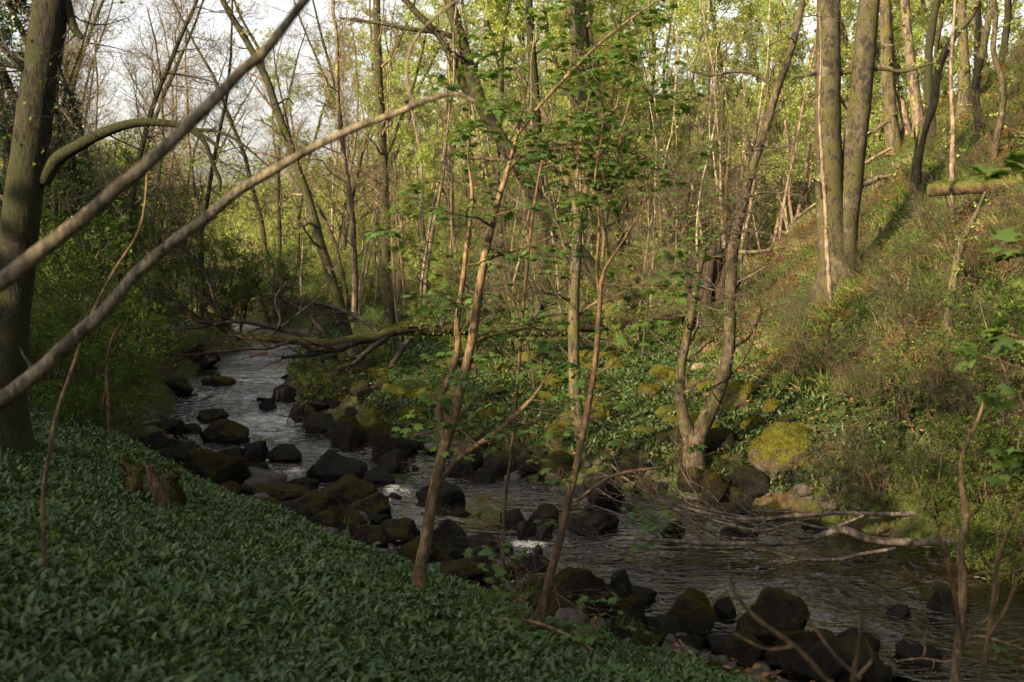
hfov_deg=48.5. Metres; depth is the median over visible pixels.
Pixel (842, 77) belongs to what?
slim tree
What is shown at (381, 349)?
fresh shrub
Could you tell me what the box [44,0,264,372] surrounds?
twiggy tree
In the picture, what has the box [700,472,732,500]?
mossy boulder
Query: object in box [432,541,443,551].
mossy boulder
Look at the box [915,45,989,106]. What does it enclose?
fresh shrub
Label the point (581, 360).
mossy boulder
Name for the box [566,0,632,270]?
slim tree
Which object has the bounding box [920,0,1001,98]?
slim tree
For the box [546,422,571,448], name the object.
mossy boulder
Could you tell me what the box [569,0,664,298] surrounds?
slim tree
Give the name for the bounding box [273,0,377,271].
twiggy tree
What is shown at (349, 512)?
mossy boulder
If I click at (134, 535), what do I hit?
garlic leaves
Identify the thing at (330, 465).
boulder
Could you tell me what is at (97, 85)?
twiggy tree
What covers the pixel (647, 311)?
twiggy tree
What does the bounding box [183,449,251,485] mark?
mossy boulder
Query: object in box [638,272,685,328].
fresh shrub
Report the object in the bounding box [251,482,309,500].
mossy boulder
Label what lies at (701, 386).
mossy boulder
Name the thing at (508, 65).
slim tree
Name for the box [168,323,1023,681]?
water
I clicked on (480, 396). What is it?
mossy boulder
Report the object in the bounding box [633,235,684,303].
fresh shrub
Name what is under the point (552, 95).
slim tree
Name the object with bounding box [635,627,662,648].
mossy boulder
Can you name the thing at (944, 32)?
slim tree
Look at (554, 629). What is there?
fallen stick
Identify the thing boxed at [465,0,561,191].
twiggy tree
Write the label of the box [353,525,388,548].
mossy boulder
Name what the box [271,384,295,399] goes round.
boulder
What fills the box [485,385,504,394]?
mossy boulder
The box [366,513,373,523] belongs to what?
boulder
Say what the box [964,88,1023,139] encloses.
twiggy bush
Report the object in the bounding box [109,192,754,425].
fallen tree
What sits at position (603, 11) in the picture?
slim tree
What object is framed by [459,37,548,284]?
slim tree
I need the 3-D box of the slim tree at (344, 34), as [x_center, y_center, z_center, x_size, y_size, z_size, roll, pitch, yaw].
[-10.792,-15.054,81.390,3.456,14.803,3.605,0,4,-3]
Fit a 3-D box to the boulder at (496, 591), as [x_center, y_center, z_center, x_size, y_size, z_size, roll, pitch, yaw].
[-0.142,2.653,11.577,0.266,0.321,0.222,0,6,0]
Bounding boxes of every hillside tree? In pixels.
[875,0,901,154]
[891,1,911,134]
[898,0,923,136]
[909,0,980,204]
[936,0,967,217]
[941,191,989,336]
[955,0,977,123]
[961,0,992,138]
[985,0,1016,161]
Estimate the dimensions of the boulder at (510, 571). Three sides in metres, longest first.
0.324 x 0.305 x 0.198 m
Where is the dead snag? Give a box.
[701,240,721,329]
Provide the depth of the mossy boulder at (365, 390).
23.14 m
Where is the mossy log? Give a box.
[926,175,1022,196]
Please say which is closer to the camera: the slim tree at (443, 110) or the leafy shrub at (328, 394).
the leafy shrub at (328, 394)
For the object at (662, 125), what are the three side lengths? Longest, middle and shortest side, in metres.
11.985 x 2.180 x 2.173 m
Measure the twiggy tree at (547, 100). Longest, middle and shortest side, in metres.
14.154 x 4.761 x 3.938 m
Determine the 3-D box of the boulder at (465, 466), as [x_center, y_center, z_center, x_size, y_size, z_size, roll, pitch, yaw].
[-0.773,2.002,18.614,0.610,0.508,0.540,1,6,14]
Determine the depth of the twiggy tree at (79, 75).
70.15 m
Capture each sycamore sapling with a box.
[364,0,709,589]
[443,0,639,601]
[462,36,735,653]
[953,154,1023,661]
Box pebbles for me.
[113,408,899,681]
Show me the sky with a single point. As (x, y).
(279, 13)
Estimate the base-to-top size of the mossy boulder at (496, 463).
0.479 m
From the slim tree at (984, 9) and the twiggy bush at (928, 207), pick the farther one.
the slim tree at (984, 9)
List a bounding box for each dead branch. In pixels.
[539,532,741,561]
[542,466,954,559]
[581,454,864,552]
[587,433,920,540]
[714,525,895,568]
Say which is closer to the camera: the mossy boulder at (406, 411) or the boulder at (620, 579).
the boulder at (620, 579)
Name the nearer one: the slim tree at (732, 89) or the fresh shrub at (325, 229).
the slim tree at (732, 89)
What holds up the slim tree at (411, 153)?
on the ground at (912, 526)
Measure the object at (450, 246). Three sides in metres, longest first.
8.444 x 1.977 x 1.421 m
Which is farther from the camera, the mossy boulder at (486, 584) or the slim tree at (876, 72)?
the slim tree at (876, 72)
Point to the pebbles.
(256, 478)
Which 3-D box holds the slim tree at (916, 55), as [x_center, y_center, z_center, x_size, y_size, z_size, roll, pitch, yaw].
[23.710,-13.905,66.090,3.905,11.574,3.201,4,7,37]
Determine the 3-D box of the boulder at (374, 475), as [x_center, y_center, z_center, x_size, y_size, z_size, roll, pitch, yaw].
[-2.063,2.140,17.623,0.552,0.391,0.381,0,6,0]
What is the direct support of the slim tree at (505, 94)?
on the ground at (912, 526)
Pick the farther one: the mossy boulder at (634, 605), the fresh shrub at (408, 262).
the fresh shrub at (408, 262)
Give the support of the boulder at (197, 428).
on the ground at (912, 526)
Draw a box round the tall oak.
[535,0,645,309]
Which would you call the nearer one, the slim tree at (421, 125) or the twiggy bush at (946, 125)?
the twiggy bush at (946, 125)
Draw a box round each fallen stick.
[493,617,606,662]
[677,639,697,660]
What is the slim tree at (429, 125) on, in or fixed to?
on the ground at (912, 526)
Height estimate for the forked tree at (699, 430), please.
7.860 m
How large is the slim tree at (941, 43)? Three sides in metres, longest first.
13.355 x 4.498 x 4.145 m
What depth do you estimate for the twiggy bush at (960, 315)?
16.45 m
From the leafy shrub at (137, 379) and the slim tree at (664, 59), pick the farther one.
the slim tree at (664, 59)
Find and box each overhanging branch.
[0,0,309,292]
[0,0,477,410]
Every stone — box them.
[249,350,267,355]
[662,634,676,645]
[680,644,698,656]
[691,362,706,369]
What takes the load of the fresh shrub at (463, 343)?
on the ground at (912, 526)
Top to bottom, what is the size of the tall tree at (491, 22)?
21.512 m
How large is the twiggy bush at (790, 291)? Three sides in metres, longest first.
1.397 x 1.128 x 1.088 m
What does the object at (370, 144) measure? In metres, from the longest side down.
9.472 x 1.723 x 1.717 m
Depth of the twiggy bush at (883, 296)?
17.27 m
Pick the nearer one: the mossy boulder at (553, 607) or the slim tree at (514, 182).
the mossy boulder at (553, 607)
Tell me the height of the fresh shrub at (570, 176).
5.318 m
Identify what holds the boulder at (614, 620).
on the ground at (912, 526)
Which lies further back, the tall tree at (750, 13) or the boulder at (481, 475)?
the tall tree at (750, 13)
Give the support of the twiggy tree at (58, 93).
on the ground at (912, 526)
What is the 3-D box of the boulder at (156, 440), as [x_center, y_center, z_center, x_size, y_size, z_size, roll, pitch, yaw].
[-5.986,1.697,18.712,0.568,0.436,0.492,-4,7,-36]
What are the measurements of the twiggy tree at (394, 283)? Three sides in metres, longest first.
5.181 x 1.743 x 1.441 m
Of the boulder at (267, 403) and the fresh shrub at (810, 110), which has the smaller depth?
the boulder at (267, 403)
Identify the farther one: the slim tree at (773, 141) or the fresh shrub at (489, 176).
the fresh shrub at (489, 176)
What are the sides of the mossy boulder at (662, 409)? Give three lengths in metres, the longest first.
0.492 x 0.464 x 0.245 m
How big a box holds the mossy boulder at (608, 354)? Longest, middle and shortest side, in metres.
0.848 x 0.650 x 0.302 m
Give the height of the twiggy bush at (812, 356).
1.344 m
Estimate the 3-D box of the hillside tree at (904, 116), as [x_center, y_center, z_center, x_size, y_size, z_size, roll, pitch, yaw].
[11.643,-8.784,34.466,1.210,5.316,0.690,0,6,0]
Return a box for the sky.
[0,0,1023,193]
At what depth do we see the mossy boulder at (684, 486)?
16.79 m
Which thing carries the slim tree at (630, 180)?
on the ground at (912, 526)
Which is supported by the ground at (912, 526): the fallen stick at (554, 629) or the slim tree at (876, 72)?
the slim tree at (876, 72)
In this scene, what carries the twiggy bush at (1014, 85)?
on the ground at (912, 526)
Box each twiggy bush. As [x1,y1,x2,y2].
[757,285,834,337]
[768,311,874,385]
[778,282,818,316]
[783,415,908,520]
[789,221,816,242]
[808,387,958,515]
[821,346,898,407]
[830,230,901,280]
[838,310,1021,445]
[848,234,996,353]
[859,188,884,222]
[862,157,892,194]
[891,224,961,265]
[894,178,979,241]
[896,184,1023,291]
[897,163,935,188]
[898,323,1023,473]
[911,126,963,164]
[917,117,949,141]
[931,138,1012,195]
[934,286,1008,340]
[939,131,991,178]
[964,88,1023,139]
[983,177,1023,218]
[990,68,1023,99]
[999,32,1023,72]
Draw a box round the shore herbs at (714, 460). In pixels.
[119,395,909,662]
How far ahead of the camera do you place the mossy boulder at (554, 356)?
26.63 m
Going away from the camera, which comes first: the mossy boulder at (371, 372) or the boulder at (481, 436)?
the boulder at (481, 436)
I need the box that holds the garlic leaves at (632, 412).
[285,308,1023,494]
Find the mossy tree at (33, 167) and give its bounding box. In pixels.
[0,0,308,456]
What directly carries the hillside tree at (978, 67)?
on the ground at (912, 526)
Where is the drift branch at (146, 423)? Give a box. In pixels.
[123,419,161,426]
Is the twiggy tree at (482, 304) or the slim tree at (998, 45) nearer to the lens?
the twiggy tree at (482, 304)
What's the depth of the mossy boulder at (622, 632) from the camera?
10.37 m
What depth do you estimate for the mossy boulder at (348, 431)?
20.51 m
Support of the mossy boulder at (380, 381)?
on the ground at (912, 526)
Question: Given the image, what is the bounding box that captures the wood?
[0,0,1023,223]
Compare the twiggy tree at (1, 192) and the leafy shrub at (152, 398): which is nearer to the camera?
the leafy shrub at (152, 398)
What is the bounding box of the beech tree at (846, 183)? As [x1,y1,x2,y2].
[785,0,939,305]
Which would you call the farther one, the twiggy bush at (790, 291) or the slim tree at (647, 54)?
the slim tree at (647, 54)
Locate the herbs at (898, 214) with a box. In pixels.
[28,46,1023,489]
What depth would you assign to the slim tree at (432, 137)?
44.99 m
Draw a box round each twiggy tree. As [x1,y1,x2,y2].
[0,0,119,301]
[0,0,127,177]
[0,0,154,293]
[0,11,24,173]
[0,39,67,229]
[2,0,112,221]
[5,0,137,264]
[23,3,95,196]
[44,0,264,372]
[53,0,162,179]
[59,34,93,116]
[61,0,146,152]
[62,0,134,178]
[74,0,118,151]
[96,35,205,241]
[104,0,258,284]
[110,0,221,312]
[123,35,185,230]
[134,0,247,252]
[136,0,211,225]
[147,9,210,224]
[155,0,282,281]
[162,32,247,216]
[166,0,276,316]
[185,41,289,191]
[233,5,308,246]
[240,70,323,195]
[242,4,330,300]
[252,0,376,223]
[266,48,339,269]
[268,0,413,334]
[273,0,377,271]
[276,13,369,263]
[290,0,434,298]
[302,0,375,265]
[338,0,467,287]
[339,0,419,198]
[367,166,414,346]
[429,185,475,316]
[440,159,533,353]
[444,158,534,375]
[451,176,564,403]
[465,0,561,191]
[471,0,544,210]
[472,7,527,249]
[491,178,592,335]
[520,187,557,339]
[526,0,573,199]
[618,133,674,341]
[628,190,687,360]
[716,104,778,255]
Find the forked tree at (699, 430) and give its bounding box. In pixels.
[591,0,871,470]
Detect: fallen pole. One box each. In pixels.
[659,246,784,253]
[792,147,891,221]
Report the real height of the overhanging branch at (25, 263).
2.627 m
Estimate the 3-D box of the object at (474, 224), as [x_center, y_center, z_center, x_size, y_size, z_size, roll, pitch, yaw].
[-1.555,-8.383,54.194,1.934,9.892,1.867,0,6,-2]
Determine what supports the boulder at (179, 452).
on the ground at (912, 526)
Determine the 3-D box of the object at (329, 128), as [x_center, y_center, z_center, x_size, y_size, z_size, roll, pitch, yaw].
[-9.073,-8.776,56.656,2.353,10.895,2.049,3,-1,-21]
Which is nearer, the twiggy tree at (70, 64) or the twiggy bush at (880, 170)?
the twiggy bush at (880, 170)
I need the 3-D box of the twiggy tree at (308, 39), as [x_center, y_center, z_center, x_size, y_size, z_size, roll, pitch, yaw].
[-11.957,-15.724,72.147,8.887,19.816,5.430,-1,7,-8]
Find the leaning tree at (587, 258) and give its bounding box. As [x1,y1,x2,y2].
[330,0,634,315]
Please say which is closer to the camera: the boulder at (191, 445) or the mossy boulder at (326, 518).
the mossy boulder at (326, 518)
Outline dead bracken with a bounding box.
[664,40,1023,393]
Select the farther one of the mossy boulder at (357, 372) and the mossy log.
the mossy boulder at (357, 372)
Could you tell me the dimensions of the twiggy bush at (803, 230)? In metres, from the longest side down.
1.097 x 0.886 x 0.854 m
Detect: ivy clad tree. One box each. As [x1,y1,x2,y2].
[0,0,18,189]
[0,0,112,334]
[0,8,71,307]
[0,146,8,218]
[813,13,894,198]
[841,58,880,154]
[865,54,906,158]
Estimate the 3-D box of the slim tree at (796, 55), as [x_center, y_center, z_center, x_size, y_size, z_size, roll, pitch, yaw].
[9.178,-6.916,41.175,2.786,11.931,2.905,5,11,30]
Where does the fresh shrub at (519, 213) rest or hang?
on the ground at (912, 526)
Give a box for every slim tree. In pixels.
[255,25,349,310]
[308,31,365,192]
[339,27,376,209]
[347,0,430,247]
[350,32,431,293]
[359,29,415,208]
[363,0,456,236]
[363,49,435,281]
[366,54,402,162]
[372,25,403,219]
[384,56,441,304]
[388,34,440,234]
[395,0,455,171]
[412,66,461,163]
[419,0,494,285]
[425,32,487,242]
[426,0,478,156]
[426,1,493,230]
[449,0,547,304]
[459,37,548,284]
[468,1,563,274]
[472,81,529,263]
[474,45,519,227]
[492,2,541,124]
[493,53,650,438]
[507,15,560,196]
[512,2,559,140]
[536,0,568,147]
[538,9,569,137]
[539,25,612,215]
[547,1,634,253]
[549,22,606,247]
[550,16,599,154]
[553,0,613,222]
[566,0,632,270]
[567,23,642,246]
[568,7,629,206]
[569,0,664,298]
[582,0,641,190]
[597,0,647,127]
[599,0,702,290]
[599,31,638,209]
[606,0,668,198]
[612,0,650,132]
[621,66,682,223]
[624,0,702,263]
[660,0,712,169]
[662,0,737,280]
[681,0,732,146]
[682,4,733,139]
[691,0,742,165]
[692,33,772,245]
[726,0,789,231]
[727,0,809,262]
[734,0,794,95]
[735,0,788,188]
[735,6,798,214]
[751,0,813,228]
[754,56,803,216]
[756,0,815,114]
[759,0,795,120]
[760,1,816,199]
[767,0,849,244]
[779,0,858,224]
[785,1,815,84]
[801,0,900,175]
[804,0,877,76]
[806,12,833,313]
[806,38,847,120]
[811,10,918,190]
[841,0,857,128]
[843,0,934,154]
[843,1,923,137]
[873,0,928,119]
[891,0,950,112]
[891,0,987,90]
[892,3,916,130]
[895,16,938,103]
[896,15,955,78]
[899,0,991,100]
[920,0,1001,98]
[949,7,1011,63]
[969,0,989,73]
[1009,17,1023,48]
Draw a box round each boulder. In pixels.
[132,431,168,450]
[154,418,192,437]
[155,444,189,464]
[165,376,193,395]
[167,439,191,450]
[180,341,220,367]
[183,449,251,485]
[185,423,201,432]
[187,441,197,450]
[197,409,228,422]
[199,418,249,443]
[201,376,235,385]
[218,447,243,457]
[218,481,241,494]
[240,485,252,495]
[243,440,268,462]
[251,463,269,469]
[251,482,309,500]
[259,398,276,409]
[264,497,278,504]
[267,444,301,461]
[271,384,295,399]
[277,500,293,508]
[287,477,319,490]
[287,490,338,519]
[288,399,317,417]
[303,386,315,399]
[303,412,335,432]
[305,449,367,480]
[310,509,339,527]
[311,397,332,411]
[318,354,337,369]
[321,473,377,505]
[323,427,333,437]
[326,505,342,522]
[329,400,340,409]
[330,414,366,447]
[335,372,351,382]
[335,502,344,512]
[337,352,348,360]
[337,523,358,535]
[342,506,366,524]
[343,406,356,415]
[350,380,369,396]
[350,492,391,517]
[352,370,363,375]
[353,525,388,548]
[357,385,373,402]
[359,407,381,440]
[363,466,395,484]
[364,365,390,378]
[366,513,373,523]
[368,422,418,458]
[369,514,388,524]
[373,377,392,389]
[377,449,408,472]
[380,518,420,545]
[382,383,405,395]
[383,406,401,416]
[388,492,401,499]
[393,423,403,428]
[396,379,413,391]
[398,536,436,563]
[399,405,425,423]
[400,547,416,563]
[405,384,431,402]
[412,436,422,448]
[416,481,465,508]
[428,391,454,401]
[432,519,467,551]
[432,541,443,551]
[435,357,459,369]
[436,550,456,562]
[439,560,485,582]
[442,545,464,559]
[444,449,483,472]
[448,377,467,390]
[449,507,469,515]
[463,390,482,401]
[466,534,513,556]
[471,433,495,450]
[471,468,495,482]
[472,556,494,564]
[475,407,499,421]
[479,572,500,587]
[484,451,518,474]
[484,563,497,571]
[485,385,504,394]
[485,586,510,601]
[493,363,509,371]
[497,564,515,580]
[498,417,511,425]
[500,508,524,521]
[505,570,514,576]
[514,553,548,574]
[515,447,533,466]
[517,462,537,475]
[517,521,536,536]
[520,577,544,592]
[521,349,546,361]
[527,503,558,525]
[527,591,569,616]
[530,444,546,461]
[533,544,542,554]
[536,449,573,482]
[536,524,552,537]
[538,391,558,403]
[544,371,563,388]
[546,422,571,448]
[547,351,559,358]
[552,566,611,618]
[554,567,580,577]
[555,601,577,608]
[557,419,588,426]
[559,409,571,419]
[567,511,618,533]
[579,350,593,358]
[579,357,590,363]
[580,362,600,368]
[582,396,614,421]
[583,471,624,507]
[592,351,620,358]
[595,384,607,389]
[605,358,624,370]
[606,584,625,601]
[610,569,631,596]
[610,614,640,627]
[610,625,649,652]
[611,593,645,627]
[613,456,646,484]
[623,504,636,509]
[629,585,656,598]
[632,426,656,435]
[632,475,660,496]
[634,590,651,604]
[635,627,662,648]
[637,383,665,397]
[645,616,654,630]
[649,364,671,375]
[649,457,664,466]
[651,613,689,643]
[652,430,669,445]
[653,405,674,417]
[654,366,675,382]
[659,521,685,535]
[661,416,677,423]
[668,588,717,647]
[669,425,682,444]
[670,446,683,464]
[675,634,704,651]
[676,467,704,492]
[685,378,714,389]
[689,412,699,424]
[699,472,724,488]
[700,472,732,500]
[701,659,731,675]
[703,469,714,475]
[706,427,736,451]
[707,634,730,654]
[711,422,720,427]
[713,597,735,617]
[714,502,747,514]
[719,379,758,414]
[719,473,731,485]
[720,522,758,537]
[722,631,763,668]
[728,464,764,485]
[729,486,754,504]
[735,585,810,652]
[736,471,771,497]
[739,416,765,431]
[747,422,814,477]
[749,500,789,520]
[753,383,765,391]
[761,399,781,416]
[763,651,778,666]
[773,629,816,674]
[776,414,797,422]
[787,649,797,662]
[789,641,846,681]
[802,520,822,528]
[814,628,837,642]
[832,635,883,681]
[836,628,880,649]
[857,656,892,681]
[885,604,910,616]
[894,639,942,666]
[926,588,969,613]
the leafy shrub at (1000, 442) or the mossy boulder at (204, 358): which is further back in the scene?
the mossy boulder at (204, 358)
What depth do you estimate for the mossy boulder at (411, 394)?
22.34 m
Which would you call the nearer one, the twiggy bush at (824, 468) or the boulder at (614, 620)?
the boulder at (614, 620)
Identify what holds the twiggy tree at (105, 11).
on the ground at (912, 526)
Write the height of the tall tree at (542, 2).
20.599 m
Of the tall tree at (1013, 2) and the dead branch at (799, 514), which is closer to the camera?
the dead branch at (799, 514)
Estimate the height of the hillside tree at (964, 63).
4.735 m
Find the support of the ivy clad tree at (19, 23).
on the ground at (912, 526)
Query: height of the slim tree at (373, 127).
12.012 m
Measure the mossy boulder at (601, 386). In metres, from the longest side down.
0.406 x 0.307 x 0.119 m
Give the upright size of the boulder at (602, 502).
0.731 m
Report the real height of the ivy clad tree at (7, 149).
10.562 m
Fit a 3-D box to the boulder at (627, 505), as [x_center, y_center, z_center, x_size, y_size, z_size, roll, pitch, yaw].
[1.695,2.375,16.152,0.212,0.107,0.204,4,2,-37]
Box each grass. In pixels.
[579,40,1023,398]
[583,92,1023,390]
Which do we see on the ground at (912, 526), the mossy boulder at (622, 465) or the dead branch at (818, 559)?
the mossy boulder at (622, 465)
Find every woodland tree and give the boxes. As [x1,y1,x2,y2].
[218,0,369,370]
[331,0,432,327]
[507,0,573,315]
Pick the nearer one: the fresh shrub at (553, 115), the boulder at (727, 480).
the boulder at (727, 480)
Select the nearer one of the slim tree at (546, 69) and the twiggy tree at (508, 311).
the twiggy tree at (508, 311)
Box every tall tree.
[401,0,535,294]
[466,0,569,275]
[475,0,567,237]
[629,0,714,230]
[678,0,792,246]
[924,0,940,149]
[974,0,981,81]
[998,0,1011,63]
[998,0,1017,56]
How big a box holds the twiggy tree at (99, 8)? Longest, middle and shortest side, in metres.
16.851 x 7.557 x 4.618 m
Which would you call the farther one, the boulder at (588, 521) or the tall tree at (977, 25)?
the tall tree at (977, 25)
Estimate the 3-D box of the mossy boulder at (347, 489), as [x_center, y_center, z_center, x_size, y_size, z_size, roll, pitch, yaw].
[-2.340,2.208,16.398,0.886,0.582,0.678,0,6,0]
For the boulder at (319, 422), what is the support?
on the ground at (912, 526)
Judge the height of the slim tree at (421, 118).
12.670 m
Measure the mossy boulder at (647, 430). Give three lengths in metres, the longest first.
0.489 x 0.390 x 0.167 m
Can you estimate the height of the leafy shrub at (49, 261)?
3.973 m
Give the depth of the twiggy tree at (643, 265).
30.12 m
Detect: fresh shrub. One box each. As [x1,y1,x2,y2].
[176,185,228,239]
[196,177,245,233]
[197,213,241,259]
[207,165,282,239]
[223,173,304,263]
[240,154,324,233]
[243,202,292,241]
[258,190,310,237]
[261,238,303,280]
[281,211,324,259]
[297,220,368,278]
[302,255,339,296]
[306,160,413,259]
[308,170,367,228]
[312,238,379,307]
[316,179,390,243]
[325,214,369,270]
[336,310,391,358]
[353,307,388,349]
[354,176,428,243]
[364,233,381,270]
[365,255,398,300]
[391,220,440,292]
[396,245,417,281]
[399,176,478,253]
[402,293,440,335]
[404,221,476,298]
[406,145,463,210]
[408,168,449,229]
[410,223,459,258]
[417,290,462,341]
[425,218,486,282]
[434,238,471,287]
[438,247,511,313]
[447,310,490,352]
[448,164,519,256]
[456,134,500,184]
[471,261,519,303]
[486,143,571,233]
[501,308,541,349]
[504,288,540,321]
[505,225,534,264]
[517,239,599,306]
[525,297,567,343]
[541,101,559,141]
[551,244,596,303]
[553,290,591,320]
[559,142,591,200]
[582,130,671,208]
[585,247,651,309]
[591,214,660,278]
[591,299,629,344]
[602,319,635,352]
[617,92,656,136]
[621,117,685,186]
[627,71,661,133]
[631,208,664,254]
[631,236,692,306]
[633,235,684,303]
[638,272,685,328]
[652,228,700,275]
[654,244,687,280]
[665,75,714,127]
[669,131,703,171]
[697,118,774,207]
[702,199,763,260]
[712,58,769,136]
[745,215,770,256]
[746,114,798,174]
[757,200,800,246]
[765,131,814,188]
[792,130,868,202]
[799,170,815,208]
[802,90,911,181]
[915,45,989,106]
[970,0,1023,78]
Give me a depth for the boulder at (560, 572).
12.82 m
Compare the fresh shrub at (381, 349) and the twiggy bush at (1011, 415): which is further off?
the fresh shrub at (381, 349)
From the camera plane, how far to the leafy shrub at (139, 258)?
23.74 m
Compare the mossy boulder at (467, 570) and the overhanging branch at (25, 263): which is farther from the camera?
the mossy boulder at (467, 570)
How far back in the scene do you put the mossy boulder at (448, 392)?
22.11 m
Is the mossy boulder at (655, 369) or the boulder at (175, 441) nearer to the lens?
the boulder at (175, 441)
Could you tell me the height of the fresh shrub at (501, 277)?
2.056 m
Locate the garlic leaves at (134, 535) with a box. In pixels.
[0,404,771,681]
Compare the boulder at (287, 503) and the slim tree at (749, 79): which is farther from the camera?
the slim tree at (749, 79)
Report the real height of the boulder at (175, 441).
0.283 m
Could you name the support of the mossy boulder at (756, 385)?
on the ground at (912, 526)
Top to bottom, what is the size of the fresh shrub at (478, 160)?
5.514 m
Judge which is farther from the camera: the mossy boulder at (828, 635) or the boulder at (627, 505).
the boulder at (627, 505)
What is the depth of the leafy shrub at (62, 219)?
28.05 m
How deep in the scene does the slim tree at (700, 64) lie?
81.22 m
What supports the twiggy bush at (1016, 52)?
on the ground at (912, 526)
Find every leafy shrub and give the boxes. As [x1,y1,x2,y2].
[0,124,144,305]
[0,127,138,213]
[0,128,164,283]
[0,181,148,360]
[28,248,120,415]
[28,302,155,425]
[29,258,141,411]
[29,286,186,425]
[34,189,164,353]
[41,152,184,298]
[61,364,172,441]
[81,254,180,358]
[95,302,166,396]
[96,245,201,341]
[104,165,237,301]
[138,205,257,314]
[187,236,285,329]
[230,237,319,322]
[283,345,318,384]
[297,358,346,400]
[338,343,379,369]
[701,299,739,329]
[737,258,776,300]
[883,438,989,528]
[922,396,1023,521]
[926,241,1023,413]
[929,487,1023,585]
[935,499,1006,569]
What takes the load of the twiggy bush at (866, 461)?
on the ground at (912, 526)
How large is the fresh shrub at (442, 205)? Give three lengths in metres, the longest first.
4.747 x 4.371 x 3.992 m
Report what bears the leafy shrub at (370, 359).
on the ground at (912, 526)
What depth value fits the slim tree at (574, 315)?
18.19 m
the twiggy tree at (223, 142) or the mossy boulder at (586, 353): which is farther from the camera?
the twiggy tree at (223, 142)
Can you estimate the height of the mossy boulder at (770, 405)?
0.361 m
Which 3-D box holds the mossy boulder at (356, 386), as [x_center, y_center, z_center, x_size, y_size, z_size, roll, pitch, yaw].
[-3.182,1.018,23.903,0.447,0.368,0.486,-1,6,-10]
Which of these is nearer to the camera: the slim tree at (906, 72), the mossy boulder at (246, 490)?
the mossy boulder at (246, 490)
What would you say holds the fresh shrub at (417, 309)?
on the ground at (912, 526)
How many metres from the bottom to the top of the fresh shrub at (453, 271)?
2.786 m
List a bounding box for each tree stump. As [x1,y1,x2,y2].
[117,455,146,496]
[146,465,170,507]
[156,464,187,504]
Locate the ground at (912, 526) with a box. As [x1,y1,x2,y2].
[0,48,1023,681]
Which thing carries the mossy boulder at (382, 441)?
on the ground at (912, 526)
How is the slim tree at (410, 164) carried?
on the ground at (912, 526)
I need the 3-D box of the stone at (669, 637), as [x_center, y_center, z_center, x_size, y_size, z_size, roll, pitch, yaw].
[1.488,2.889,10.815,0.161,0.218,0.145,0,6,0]
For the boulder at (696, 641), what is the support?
on the ground at (912, 526)
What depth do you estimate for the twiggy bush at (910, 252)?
19.77 m
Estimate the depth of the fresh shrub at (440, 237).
54.60 m
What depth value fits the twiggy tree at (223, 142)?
89.51 m
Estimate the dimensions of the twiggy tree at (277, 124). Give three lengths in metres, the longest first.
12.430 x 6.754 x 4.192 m
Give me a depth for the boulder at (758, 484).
16.32 m
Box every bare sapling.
[41,173,147,567]
[101,322,122,435]
[727,562,872,681]
[893,402,1023,681]
[934,511,1019,681]
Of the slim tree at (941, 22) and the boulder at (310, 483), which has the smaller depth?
the boulder at (310, 483)
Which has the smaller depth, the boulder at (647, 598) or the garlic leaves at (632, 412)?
the boulder at (647, 598)

